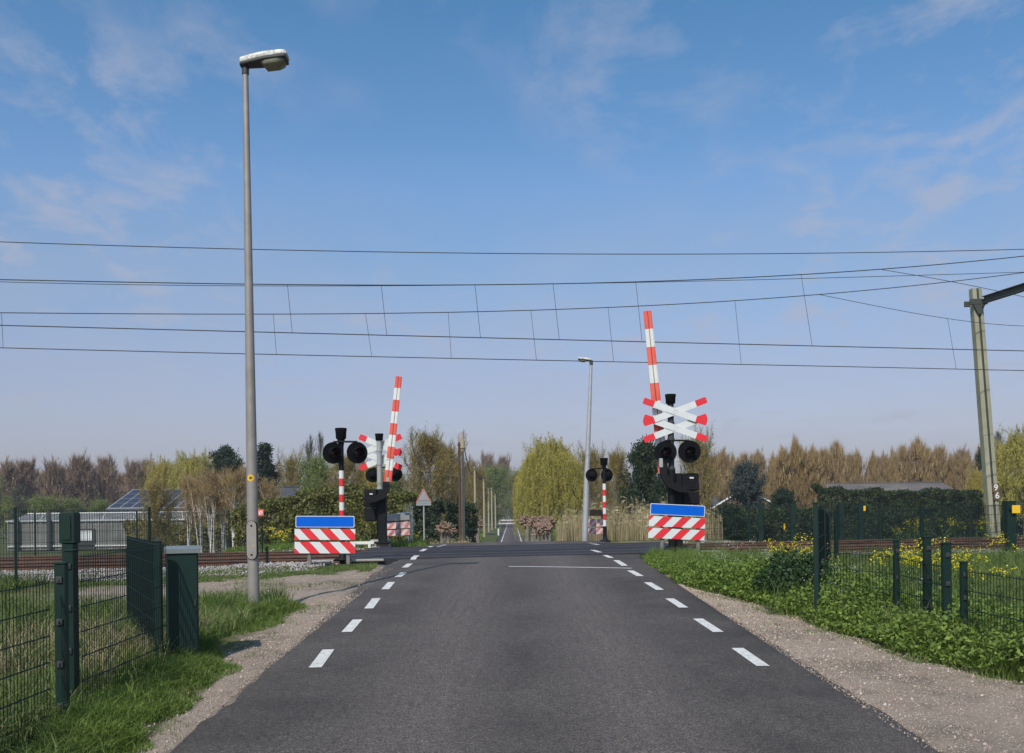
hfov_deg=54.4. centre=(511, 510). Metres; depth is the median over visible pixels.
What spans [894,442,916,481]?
larch tree
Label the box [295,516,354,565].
warning board
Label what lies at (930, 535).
lawn
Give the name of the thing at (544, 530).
pollard willow
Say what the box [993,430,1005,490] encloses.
bare tree
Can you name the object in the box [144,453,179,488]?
willow tree
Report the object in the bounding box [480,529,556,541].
lane verge
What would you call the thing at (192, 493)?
birch tree
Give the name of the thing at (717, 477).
larch tree
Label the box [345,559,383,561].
kerb strip
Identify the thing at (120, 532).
fence
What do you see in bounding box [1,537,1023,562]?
railway track
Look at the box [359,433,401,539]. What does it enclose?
crossing signal
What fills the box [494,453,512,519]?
leafing tree
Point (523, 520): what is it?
pollard willow
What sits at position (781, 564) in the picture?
bramble bush
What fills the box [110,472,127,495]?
poplar tree
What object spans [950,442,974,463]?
larch tree
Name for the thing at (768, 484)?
larch tree
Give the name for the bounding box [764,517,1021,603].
rapeseed flowers
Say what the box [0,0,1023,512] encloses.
sky
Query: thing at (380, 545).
concrete block
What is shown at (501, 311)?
overhead line
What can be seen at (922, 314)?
tie wire
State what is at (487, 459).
leafing tree
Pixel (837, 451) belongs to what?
larch tree
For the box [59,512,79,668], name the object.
gate post
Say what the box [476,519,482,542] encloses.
pollard willow
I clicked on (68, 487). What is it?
poplar tree
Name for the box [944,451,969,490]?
larch tree
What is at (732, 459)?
larch tree
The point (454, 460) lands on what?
leafing tree
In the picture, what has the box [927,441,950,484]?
larch tree
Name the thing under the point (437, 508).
evergreen hedge
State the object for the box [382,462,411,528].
leafing tree
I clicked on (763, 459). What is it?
larch tree
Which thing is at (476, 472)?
lane cable
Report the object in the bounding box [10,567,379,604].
path tufts
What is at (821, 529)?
fence post
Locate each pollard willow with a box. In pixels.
[434,521,450,543]
[446,522,456,542]
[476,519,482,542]
[519,515,529,540]
[527,516,536,540]
[532,521,541,540]
[536,514,546,540]
[536,520,552,540]
[541,516,555,540]
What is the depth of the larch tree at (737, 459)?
168.83 m
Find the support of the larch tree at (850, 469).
on the ground at (988, 728)
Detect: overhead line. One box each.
[0,256,1023,350]
[0,272,1023,370]
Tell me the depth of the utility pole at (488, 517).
149.88 m
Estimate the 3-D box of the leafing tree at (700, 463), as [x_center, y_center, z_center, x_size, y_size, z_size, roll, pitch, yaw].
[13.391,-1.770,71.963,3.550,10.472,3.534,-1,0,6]
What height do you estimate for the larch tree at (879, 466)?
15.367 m
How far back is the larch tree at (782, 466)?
119.31 m
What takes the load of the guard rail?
on the ground at (988, 728)
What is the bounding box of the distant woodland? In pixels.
[48,476,1017,518]
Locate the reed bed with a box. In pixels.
[555,494,722,540]
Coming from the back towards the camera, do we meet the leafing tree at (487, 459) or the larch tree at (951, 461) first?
the leafing tree at (487, 459)
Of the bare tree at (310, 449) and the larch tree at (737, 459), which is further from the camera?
the larch tree at (737, 459)
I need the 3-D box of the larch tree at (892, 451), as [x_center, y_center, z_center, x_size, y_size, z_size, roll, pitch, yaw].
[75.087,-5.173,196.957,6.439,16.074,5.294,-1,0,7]
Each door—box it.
[77,529,94,549]
[246,520,257,559]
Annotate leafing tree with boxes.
[275,442,312,510]
[293,447,335,540]
[316,451,372,531]
[354,463,388,540]
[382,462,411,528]
[398,421,457,538]
[431,428,472,519]
[464,455,479,503]
[464,460,490,529]
[466,464,497,527]
[468,463,512,526]
[479,448,495,522]
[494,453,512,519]
[505,466,519,524]
[505,468,541,533]
[574,440,611,518]
[596,443,631,534]
[675,425,719,509]
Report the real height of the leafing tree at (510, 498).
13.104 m
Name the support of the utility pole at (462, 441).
on the ground at (988, 728)
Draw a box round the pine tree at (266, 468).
[236,441,283,516]
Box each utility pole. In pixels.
[457,443,461,542]
[458,432,465,540]
[473,466,475,517]
[483,478,485,536]
[488,488,489,531]
[491,487,492,529]
[494,494,495,527]
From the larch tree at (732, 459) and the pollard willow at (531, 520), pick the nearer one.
the pollard willow at (531, 520)
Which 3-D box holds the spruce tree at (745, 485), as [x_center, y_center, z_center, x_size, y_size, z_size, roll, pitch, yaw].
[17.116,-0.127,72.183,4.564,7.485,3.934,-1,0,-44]
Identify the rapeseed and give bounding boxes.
[263,527,419,545]
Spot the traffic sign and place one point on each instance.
(423, 500)
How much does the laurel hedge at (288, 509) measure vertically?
5.016 m
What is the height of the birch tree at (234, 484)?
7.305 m
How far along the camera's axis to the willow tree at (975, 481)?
104.60 m
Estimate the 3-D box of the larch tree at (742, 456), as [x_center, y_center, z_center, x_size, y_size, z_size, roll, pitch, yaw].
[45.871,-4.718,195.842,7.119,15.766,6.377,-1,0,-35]
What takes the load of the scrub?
on the ground at (988, 728)
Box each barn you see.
[105,489,197,511]
[816,482,952,524]
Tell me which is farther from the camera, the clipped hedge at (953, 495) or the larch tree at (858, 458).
the larch tree at (858, 458)
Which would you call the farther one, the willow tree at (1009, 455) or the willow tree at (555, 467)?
the willow tree at (1009, 455)
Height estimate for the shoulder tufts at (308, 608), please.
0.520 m
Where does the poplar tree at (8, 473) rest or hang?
on the ground at (988, 728)
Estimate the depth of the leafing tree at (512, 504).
119.99 m
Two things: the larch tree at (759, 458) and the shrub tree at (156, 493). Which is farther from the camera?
the larch tree at (759, 458)
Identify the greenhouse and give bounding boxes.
[5,510,219,550]
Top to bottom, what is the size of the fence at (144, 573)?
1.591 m
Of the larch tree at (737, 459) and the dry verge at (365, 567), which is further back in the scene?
the larch tree at (737, 459)
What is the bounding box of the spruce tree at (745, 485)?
[722,459,778,541]
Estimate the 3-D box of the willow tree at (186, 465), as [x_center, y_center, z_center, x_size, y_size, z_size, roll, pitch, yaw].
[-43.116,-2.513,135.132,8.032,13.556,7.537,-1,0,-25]
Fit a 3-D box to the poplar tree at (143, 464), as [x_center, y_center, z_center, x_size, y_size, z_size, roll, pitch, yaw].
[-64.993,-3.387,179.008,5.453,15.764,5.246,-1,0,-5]
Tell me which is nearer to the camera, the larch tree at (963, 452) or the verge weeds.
the verge weeds
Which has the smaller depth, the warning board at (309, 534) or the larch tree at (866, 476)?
the warning board at (309, 534)
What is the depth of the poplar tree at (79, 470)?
177.74 m
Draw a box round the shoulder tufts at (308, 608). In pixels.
[155,588,1004,748]
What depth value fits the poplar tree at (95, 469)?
209.85 m
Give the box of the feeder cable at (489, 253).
[0,241,1023,254]
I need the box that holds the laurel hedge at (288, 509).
[227,482,434,549]
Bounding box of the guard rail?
[355,541,373,547]
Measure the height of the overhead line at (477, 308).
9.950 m
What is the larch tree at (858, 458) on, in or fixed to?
on the ground at (988, 728)
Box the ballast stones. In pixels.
[1,540,1023,581]
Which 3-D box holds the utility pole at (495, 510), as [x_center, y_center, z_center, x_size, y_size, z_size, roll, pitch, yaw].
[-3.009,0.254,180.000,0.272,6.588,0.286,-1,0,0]
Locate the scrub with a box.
[123,518,276,551]
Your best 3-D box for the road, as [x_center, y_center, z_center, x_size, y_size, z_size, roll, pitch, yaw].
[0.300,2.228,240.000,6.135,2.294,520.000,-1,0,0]
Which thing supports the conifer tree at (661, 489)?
on the ground at (988, 728)
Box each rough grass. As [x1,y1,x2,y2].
[0,566,296,752]
[704,543,1023,632]
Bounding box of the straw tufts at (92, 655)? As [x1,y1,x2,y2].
[0,601,249,736]
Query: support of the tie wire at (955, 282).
attached to the catenary mast
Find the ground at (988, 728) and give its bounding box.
[0,512,1023,752]
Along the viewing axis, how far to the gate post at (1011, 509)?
22.47 m
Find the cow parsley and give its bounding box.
[699,540,938,615]
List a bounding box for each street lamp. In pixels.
[239,49,288,604]
[578,357,592,540]
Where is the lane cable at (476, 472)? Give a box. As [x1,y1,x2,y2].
[464,448,497,505]
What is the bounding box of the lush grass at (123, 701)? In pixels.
[1,592,309,752]
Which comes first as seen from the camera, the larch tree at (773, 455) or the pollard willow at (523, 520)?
the pollard willow at (523, 520)
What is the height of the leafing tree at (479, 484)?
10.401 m
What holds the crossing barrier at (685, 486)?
on the ground at (988, 728)
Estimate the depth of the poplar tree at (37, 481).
210.15 m
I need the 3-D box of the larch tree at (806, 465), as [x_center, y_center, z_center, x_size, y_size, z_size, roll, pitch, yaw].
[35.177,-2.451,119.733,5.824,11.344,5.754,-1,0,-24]
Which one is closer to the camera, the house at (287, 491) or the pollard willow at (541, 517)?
the pollard willow at (541, 517)
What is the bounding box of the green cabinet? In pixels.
[164,545,199,657]
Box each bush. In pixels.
[0,469,6,522]
[0,493,31,534]
[25,493,65,513]
[55,497,90,512]
[88,496,112,511]
[709,502,757,540]
[751,547,848,602]
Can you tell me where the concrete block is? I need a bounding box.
[370,539,390,547]
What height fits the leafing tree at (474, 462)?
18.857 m
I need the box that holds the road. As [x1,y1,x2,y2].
[170,518,939,752]
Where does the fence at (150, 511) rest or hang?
on the ground at (988, 728)
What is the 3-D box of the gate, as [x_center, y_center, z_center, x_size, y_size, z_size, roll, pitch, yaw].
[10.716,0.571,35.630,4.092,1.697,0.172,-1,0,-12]
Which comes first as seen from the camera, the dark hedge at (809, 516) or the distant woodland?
the dark hedge at (809, 516)
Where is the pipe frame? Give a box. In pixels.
[396,512,412,540]
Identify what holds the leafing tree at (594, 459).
on the ground at (988, 728)
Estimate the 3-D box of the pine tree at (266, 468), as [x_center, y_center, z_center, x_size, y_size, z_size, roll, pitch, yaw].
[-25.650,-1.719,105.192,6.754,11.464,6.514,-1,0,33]
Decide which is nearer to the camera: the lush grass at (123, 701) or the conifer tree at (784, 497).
the lush grass at (123, 701)
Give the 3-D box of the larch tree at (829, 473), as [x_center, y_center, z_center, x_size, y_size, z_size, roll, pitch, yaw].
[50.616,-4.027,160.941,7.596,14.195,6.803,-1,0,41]
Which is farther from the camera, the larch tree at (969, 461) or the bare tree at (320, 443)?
the larch tree at (969, 461)
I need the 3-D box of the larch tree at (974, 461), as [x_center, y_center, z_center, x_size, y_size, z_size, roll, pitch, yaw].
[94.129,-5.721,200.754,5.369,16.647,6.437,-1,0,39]
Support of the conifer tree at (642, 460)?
on the ground at (988, 728)
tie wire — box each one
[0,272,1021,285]
[823,295,1016,325]
[885,270,1022,296]
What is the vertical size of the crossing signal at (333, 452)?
3.195 m
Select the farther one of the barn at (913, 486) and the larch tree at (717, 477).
the larch tree at (717, 477)
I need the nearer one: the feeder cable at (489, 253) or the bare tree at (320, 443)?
the feeder cable at (489, 253)
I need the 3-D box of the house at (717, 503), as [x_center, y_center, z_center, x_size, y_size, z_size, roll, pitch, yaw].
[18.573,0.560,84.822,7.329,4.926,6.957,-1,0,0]
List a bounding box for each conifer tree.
[196,444,244,530]
[616,434,660,520]
[646,477,667,507]
[767,484,799,519]
[971,447,981,520]
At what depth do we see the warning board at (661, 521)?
22.79 m
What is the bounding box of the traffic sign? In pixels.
[416,489,430,539]
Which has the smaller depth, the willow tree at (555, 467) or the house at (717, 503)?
the willow tree at (555, 467)
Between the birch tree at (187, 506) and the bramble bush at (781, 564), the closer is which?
the bramble bush at (781, 564)
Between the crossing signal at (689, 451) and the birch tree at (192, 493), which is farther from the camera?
the birch tree at (192, 493)
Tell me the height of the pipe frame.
1.587 m
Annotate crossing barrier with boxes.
[364,376,401,543]
[643,310,698,547]
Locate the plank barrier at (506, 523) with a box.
[499,520,519,529]
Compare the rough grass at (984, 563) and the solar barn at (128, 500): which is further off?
the solar barn at (128, 500)
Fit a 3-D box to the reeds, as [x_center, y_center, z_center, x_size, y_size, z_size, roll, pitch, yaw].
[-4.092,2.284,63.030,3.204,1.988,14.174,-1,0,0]
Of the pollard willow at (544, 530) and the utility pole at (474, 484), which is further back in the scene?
the utility pole at (474, 484)
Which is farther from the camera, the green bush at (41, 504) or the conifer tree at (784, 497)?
the green bush at (41, 504)
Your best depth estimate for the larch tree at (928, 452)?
164.77 m
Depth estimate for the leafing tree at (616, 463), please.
77.66 m
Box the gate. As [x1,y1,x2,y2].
[758,502,863,541]
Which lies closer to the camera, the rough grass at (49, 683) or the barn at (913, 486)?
the rough grass at (49, 683)
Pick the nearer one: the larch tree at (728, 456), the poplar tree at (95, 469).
the larch tree at (728, 456)
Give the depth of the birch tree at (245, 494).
68.92 m
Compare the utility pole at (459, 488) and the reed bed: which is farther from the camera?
the utility pole at (459, 488)
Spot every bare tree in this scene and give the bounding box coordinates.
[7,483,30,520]
[303,434,319,509]
[312,432,325,462]
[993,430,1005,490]
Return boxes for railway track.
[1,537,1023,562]
[1,541,1023,570]
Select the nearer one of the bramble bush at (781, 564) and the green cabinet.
the green cabinet
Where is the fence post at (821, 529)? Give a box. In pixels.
[812,502,830,620]
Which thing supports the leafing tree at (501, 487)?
on the ground at (988, 728)
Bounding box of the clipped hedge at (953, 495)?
[810,482,1023,539]
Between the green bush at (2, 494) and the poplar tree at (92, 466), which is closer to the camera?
the green bush at (2, 494)
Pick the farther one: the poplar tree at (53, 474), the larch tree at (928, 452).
the poplar tree at (53, 474)
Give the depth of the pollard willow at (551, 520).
59.88 m
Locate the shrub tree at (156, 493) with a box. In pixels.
[135,470,182,552]
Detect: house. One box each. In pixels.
[269,486,308,543]
[699,493,775,523]
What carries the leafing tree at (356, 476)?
on the ground at (988, 728)
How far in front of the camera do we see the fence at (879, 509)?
36.16 m
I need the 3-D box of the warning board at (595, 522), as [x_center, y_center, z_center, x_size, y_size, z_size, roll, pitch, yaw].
[3.043,0.890,36.542,0.747,1.846,0.112,-1,0,-11]
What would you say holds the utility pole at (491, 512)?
on the ground at (988, 728)
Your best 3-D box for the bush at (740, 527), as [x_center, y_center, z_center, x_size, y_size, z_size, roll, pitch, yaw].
[13.949,1.273,63.844,3.983,3.723,3.888,-1,0,28]
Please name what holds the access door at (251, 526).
in the street lamp at (273, 60)
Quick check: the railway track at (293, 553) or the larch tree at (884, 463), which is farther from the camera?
the larch tree at (884, 463)
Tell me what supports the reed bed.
on the ground at (988, 728)
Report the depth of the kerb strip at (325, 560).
23.02 m
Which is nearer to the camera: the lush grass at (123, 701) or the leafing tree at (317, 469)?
the lush grass at (123, 701)
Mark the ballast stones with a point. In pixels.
(262, 564)
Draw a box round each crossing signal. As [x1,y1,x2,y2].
[322,428,367,564]
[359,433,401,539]
[586,458,612,541]
[643,394,707,551]
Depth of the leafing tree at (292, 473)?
99.41 m
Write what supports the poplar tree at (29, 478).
on the ground at (988, 728)
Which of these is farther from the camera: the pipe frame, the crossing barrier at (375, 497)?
the pipe frame
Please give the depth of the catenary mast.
35.34 m
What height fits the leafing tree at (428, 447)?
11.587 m
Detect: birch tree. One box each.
[176,472,198,544]
[181,469,213,552]
[190,462,225,552]
[211,468,236,548]
[214,460,245,546]
[232,468,265,539]
[258,477,286,535]
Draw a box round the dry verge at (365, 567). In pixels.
[32,562,378,587]
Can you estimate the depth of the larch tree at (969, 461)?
167.08 m
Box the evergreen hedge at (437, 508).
[412,498,478,542]
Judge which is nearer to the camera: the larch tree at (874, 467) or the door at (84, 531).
the door at (84, 531)
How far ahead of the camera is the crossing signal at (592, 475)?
34.96 m
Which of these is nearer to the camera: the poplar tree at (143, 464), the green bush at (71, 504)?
the green bush at (71, 504)
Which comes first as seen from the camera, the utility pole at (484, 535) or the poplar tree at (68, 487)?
the utility pole at (484, 535)
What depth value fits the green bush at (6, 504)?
149.42 m
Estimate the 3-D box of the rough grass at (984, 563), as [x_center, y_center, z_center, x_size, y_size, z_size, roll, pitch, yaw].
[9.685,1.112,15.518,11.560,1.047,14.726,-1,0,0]
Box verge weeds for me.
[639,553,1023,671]
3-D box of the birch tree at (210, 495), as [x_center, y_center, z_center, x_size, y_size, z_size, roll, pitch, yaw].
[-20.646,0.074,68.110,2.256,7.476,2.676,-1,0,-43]
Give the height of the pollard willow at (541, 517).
3.034 m
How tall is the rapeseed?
2.481 m
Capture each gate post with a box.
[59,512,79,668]
[1003,501,1019,555]
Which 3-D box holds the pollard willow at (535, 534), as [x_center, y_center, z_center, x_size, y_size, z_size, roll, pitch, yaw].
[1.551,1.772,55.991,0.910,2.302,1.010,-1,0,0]
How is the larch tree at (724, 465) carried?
on the ground at (988, 728)
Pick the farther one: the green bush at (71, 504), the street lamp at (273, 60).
the green bush at (71, 504)
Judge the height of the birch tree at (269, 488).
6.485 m
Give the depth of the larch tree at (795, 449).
119.45 m
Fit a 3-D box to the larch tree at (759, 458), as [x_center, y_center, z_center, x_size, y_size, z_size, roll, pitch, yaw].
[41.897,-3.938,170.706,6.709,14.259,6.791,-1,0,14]
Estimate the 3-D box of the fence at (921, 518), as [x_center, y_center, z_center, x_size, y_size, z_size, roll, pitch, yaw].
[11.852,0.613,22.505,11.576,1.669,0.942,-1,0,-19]
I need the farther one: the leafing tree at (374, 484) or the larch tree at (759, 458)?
the larch tree at (759, 458)
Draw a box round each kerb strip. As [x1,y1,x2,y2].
[307,559,339,561]
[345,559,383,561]
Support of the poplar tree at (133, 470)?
on the ground at (988, 728)
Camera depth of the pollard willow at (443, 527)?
57.84 m
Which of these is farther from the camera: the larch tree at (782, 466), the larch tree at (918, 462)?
the larch tree at (918, 462)
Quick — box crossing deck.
[345,542,702,564]
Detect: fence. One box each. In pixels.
[0,507,268,586]
[0,510,229,556]
[0,536,166,752]
[688,501,1023,541]
[824,536,1023,665]
[834,504,1023,564]
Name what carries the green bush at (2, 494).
on the ground at (988, 728)
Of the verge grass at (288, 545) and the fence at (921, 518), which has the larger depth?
the verge grass at (288, 545)
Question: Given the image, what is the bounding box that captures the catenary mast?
[964,283,1023,536]
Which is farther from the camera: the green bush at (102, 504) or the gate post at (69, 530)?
the green bush at (102, 504)
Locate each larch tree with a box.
[699,455,726,502]
[711,448,732,496]
[716,447,732,501]
[729,453,735,484]
[729,458,740,495]
[738,450,748,464]
[745,449,767,480]
[746,449,768,495]
[762,457,779,508]
[765,445,802,506]
[769,452,776,476]
[787,432,807,507]
[787,447,821,508]
[801,443,830,518]
[815,442,843,482]
[826,438,847,482]
[838,448,859,482]
[854,447,867,482]
[862,450,881,482]
[862,450,889,481]
[863,456,870,482]
[878,451,888,481]
[882,452,899,481]
[889,446,899,481]
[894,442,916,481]
[900,435,930,481]
[911,446,935,481]
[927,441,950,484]
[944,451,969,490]
[944,453,960,486]
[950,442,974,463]
[965,449,973,481]
[971,442,978,468]
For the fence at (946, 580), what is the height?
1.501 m
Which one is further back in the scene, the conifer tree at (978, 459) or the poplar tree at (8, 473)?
the poplar tree at (8, 473)
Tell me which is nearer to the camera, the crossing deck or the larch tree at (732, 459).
the crossing deck
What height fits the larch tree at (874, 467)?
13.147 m
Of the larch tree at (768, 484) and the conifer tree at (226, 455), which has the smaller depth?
the conifer tree at (226, 455)
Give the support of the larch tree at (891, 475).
on the ground at (988, 728)
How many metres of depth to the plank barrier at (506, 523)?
164.96 m
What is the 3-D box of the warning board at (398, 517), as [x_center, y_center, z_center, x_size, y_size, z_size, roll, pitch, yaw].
[-3.842,0.915,33.639,0.968,1.663,0.112,-1,0,20]
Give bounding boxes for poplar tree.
[0,452,28,534]
[14,452,42,512]
[26,467,48,512]
[35,454,71,512]
[50,465,72,510]
[63,447,99,511]
[69,456,99,503]
[86,467,116,503]
[94,452,122,503]
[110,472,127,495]
[117,457,152,494]
[138,449,157,487]
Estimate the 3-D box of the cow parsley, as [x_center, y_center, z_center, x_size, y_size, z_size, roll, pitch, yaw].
[4.809,1.010,17.009,2.285,0.920,8.430,-1,0,-3]
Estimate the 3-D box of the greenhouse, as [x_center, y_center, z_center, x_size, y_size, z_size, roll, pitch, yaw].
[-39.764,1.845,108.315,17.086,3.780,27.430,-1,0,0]
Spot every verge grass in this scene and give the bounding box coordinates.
[221,538,429,551]
[642,543,1023,681]
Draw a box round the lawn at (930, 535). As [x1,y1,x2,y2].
[847,534,1021,539]
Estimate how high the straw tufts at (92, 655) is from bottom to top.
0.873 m
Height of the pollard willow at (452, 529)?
2.647 m
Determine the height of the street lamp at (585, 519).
6.875 m
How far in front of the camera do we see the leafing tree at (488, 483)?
189.41 m
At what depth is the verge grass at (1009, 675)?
12.19 m
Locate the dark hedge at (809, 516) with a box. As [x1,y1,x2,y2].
[648,505,833,541]
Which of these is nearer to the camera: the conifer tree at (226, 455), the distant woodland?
the conifer tree at (226, 455)
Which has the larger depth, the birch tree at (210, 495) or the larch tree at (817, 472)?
the larch tree at (817, 472)
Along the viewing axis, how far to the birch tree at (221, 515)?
68.91 m
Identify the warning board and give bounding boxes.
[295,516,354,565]
[387,513,410,542]
[588,510,602,539]
[648,503,704,552]
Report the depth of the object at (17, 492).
104.83 m
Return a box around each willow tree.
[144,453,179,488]
[166,447,213,488]
[511,431,584,540]
[965,463,983,525]
[980,423,1023,536]
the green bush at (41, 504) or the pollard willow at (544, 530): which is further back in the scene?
the green bush at (41, 504)
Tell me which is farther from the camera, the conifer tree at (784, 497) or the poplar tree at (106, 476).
the poplar tree at (106, 476)

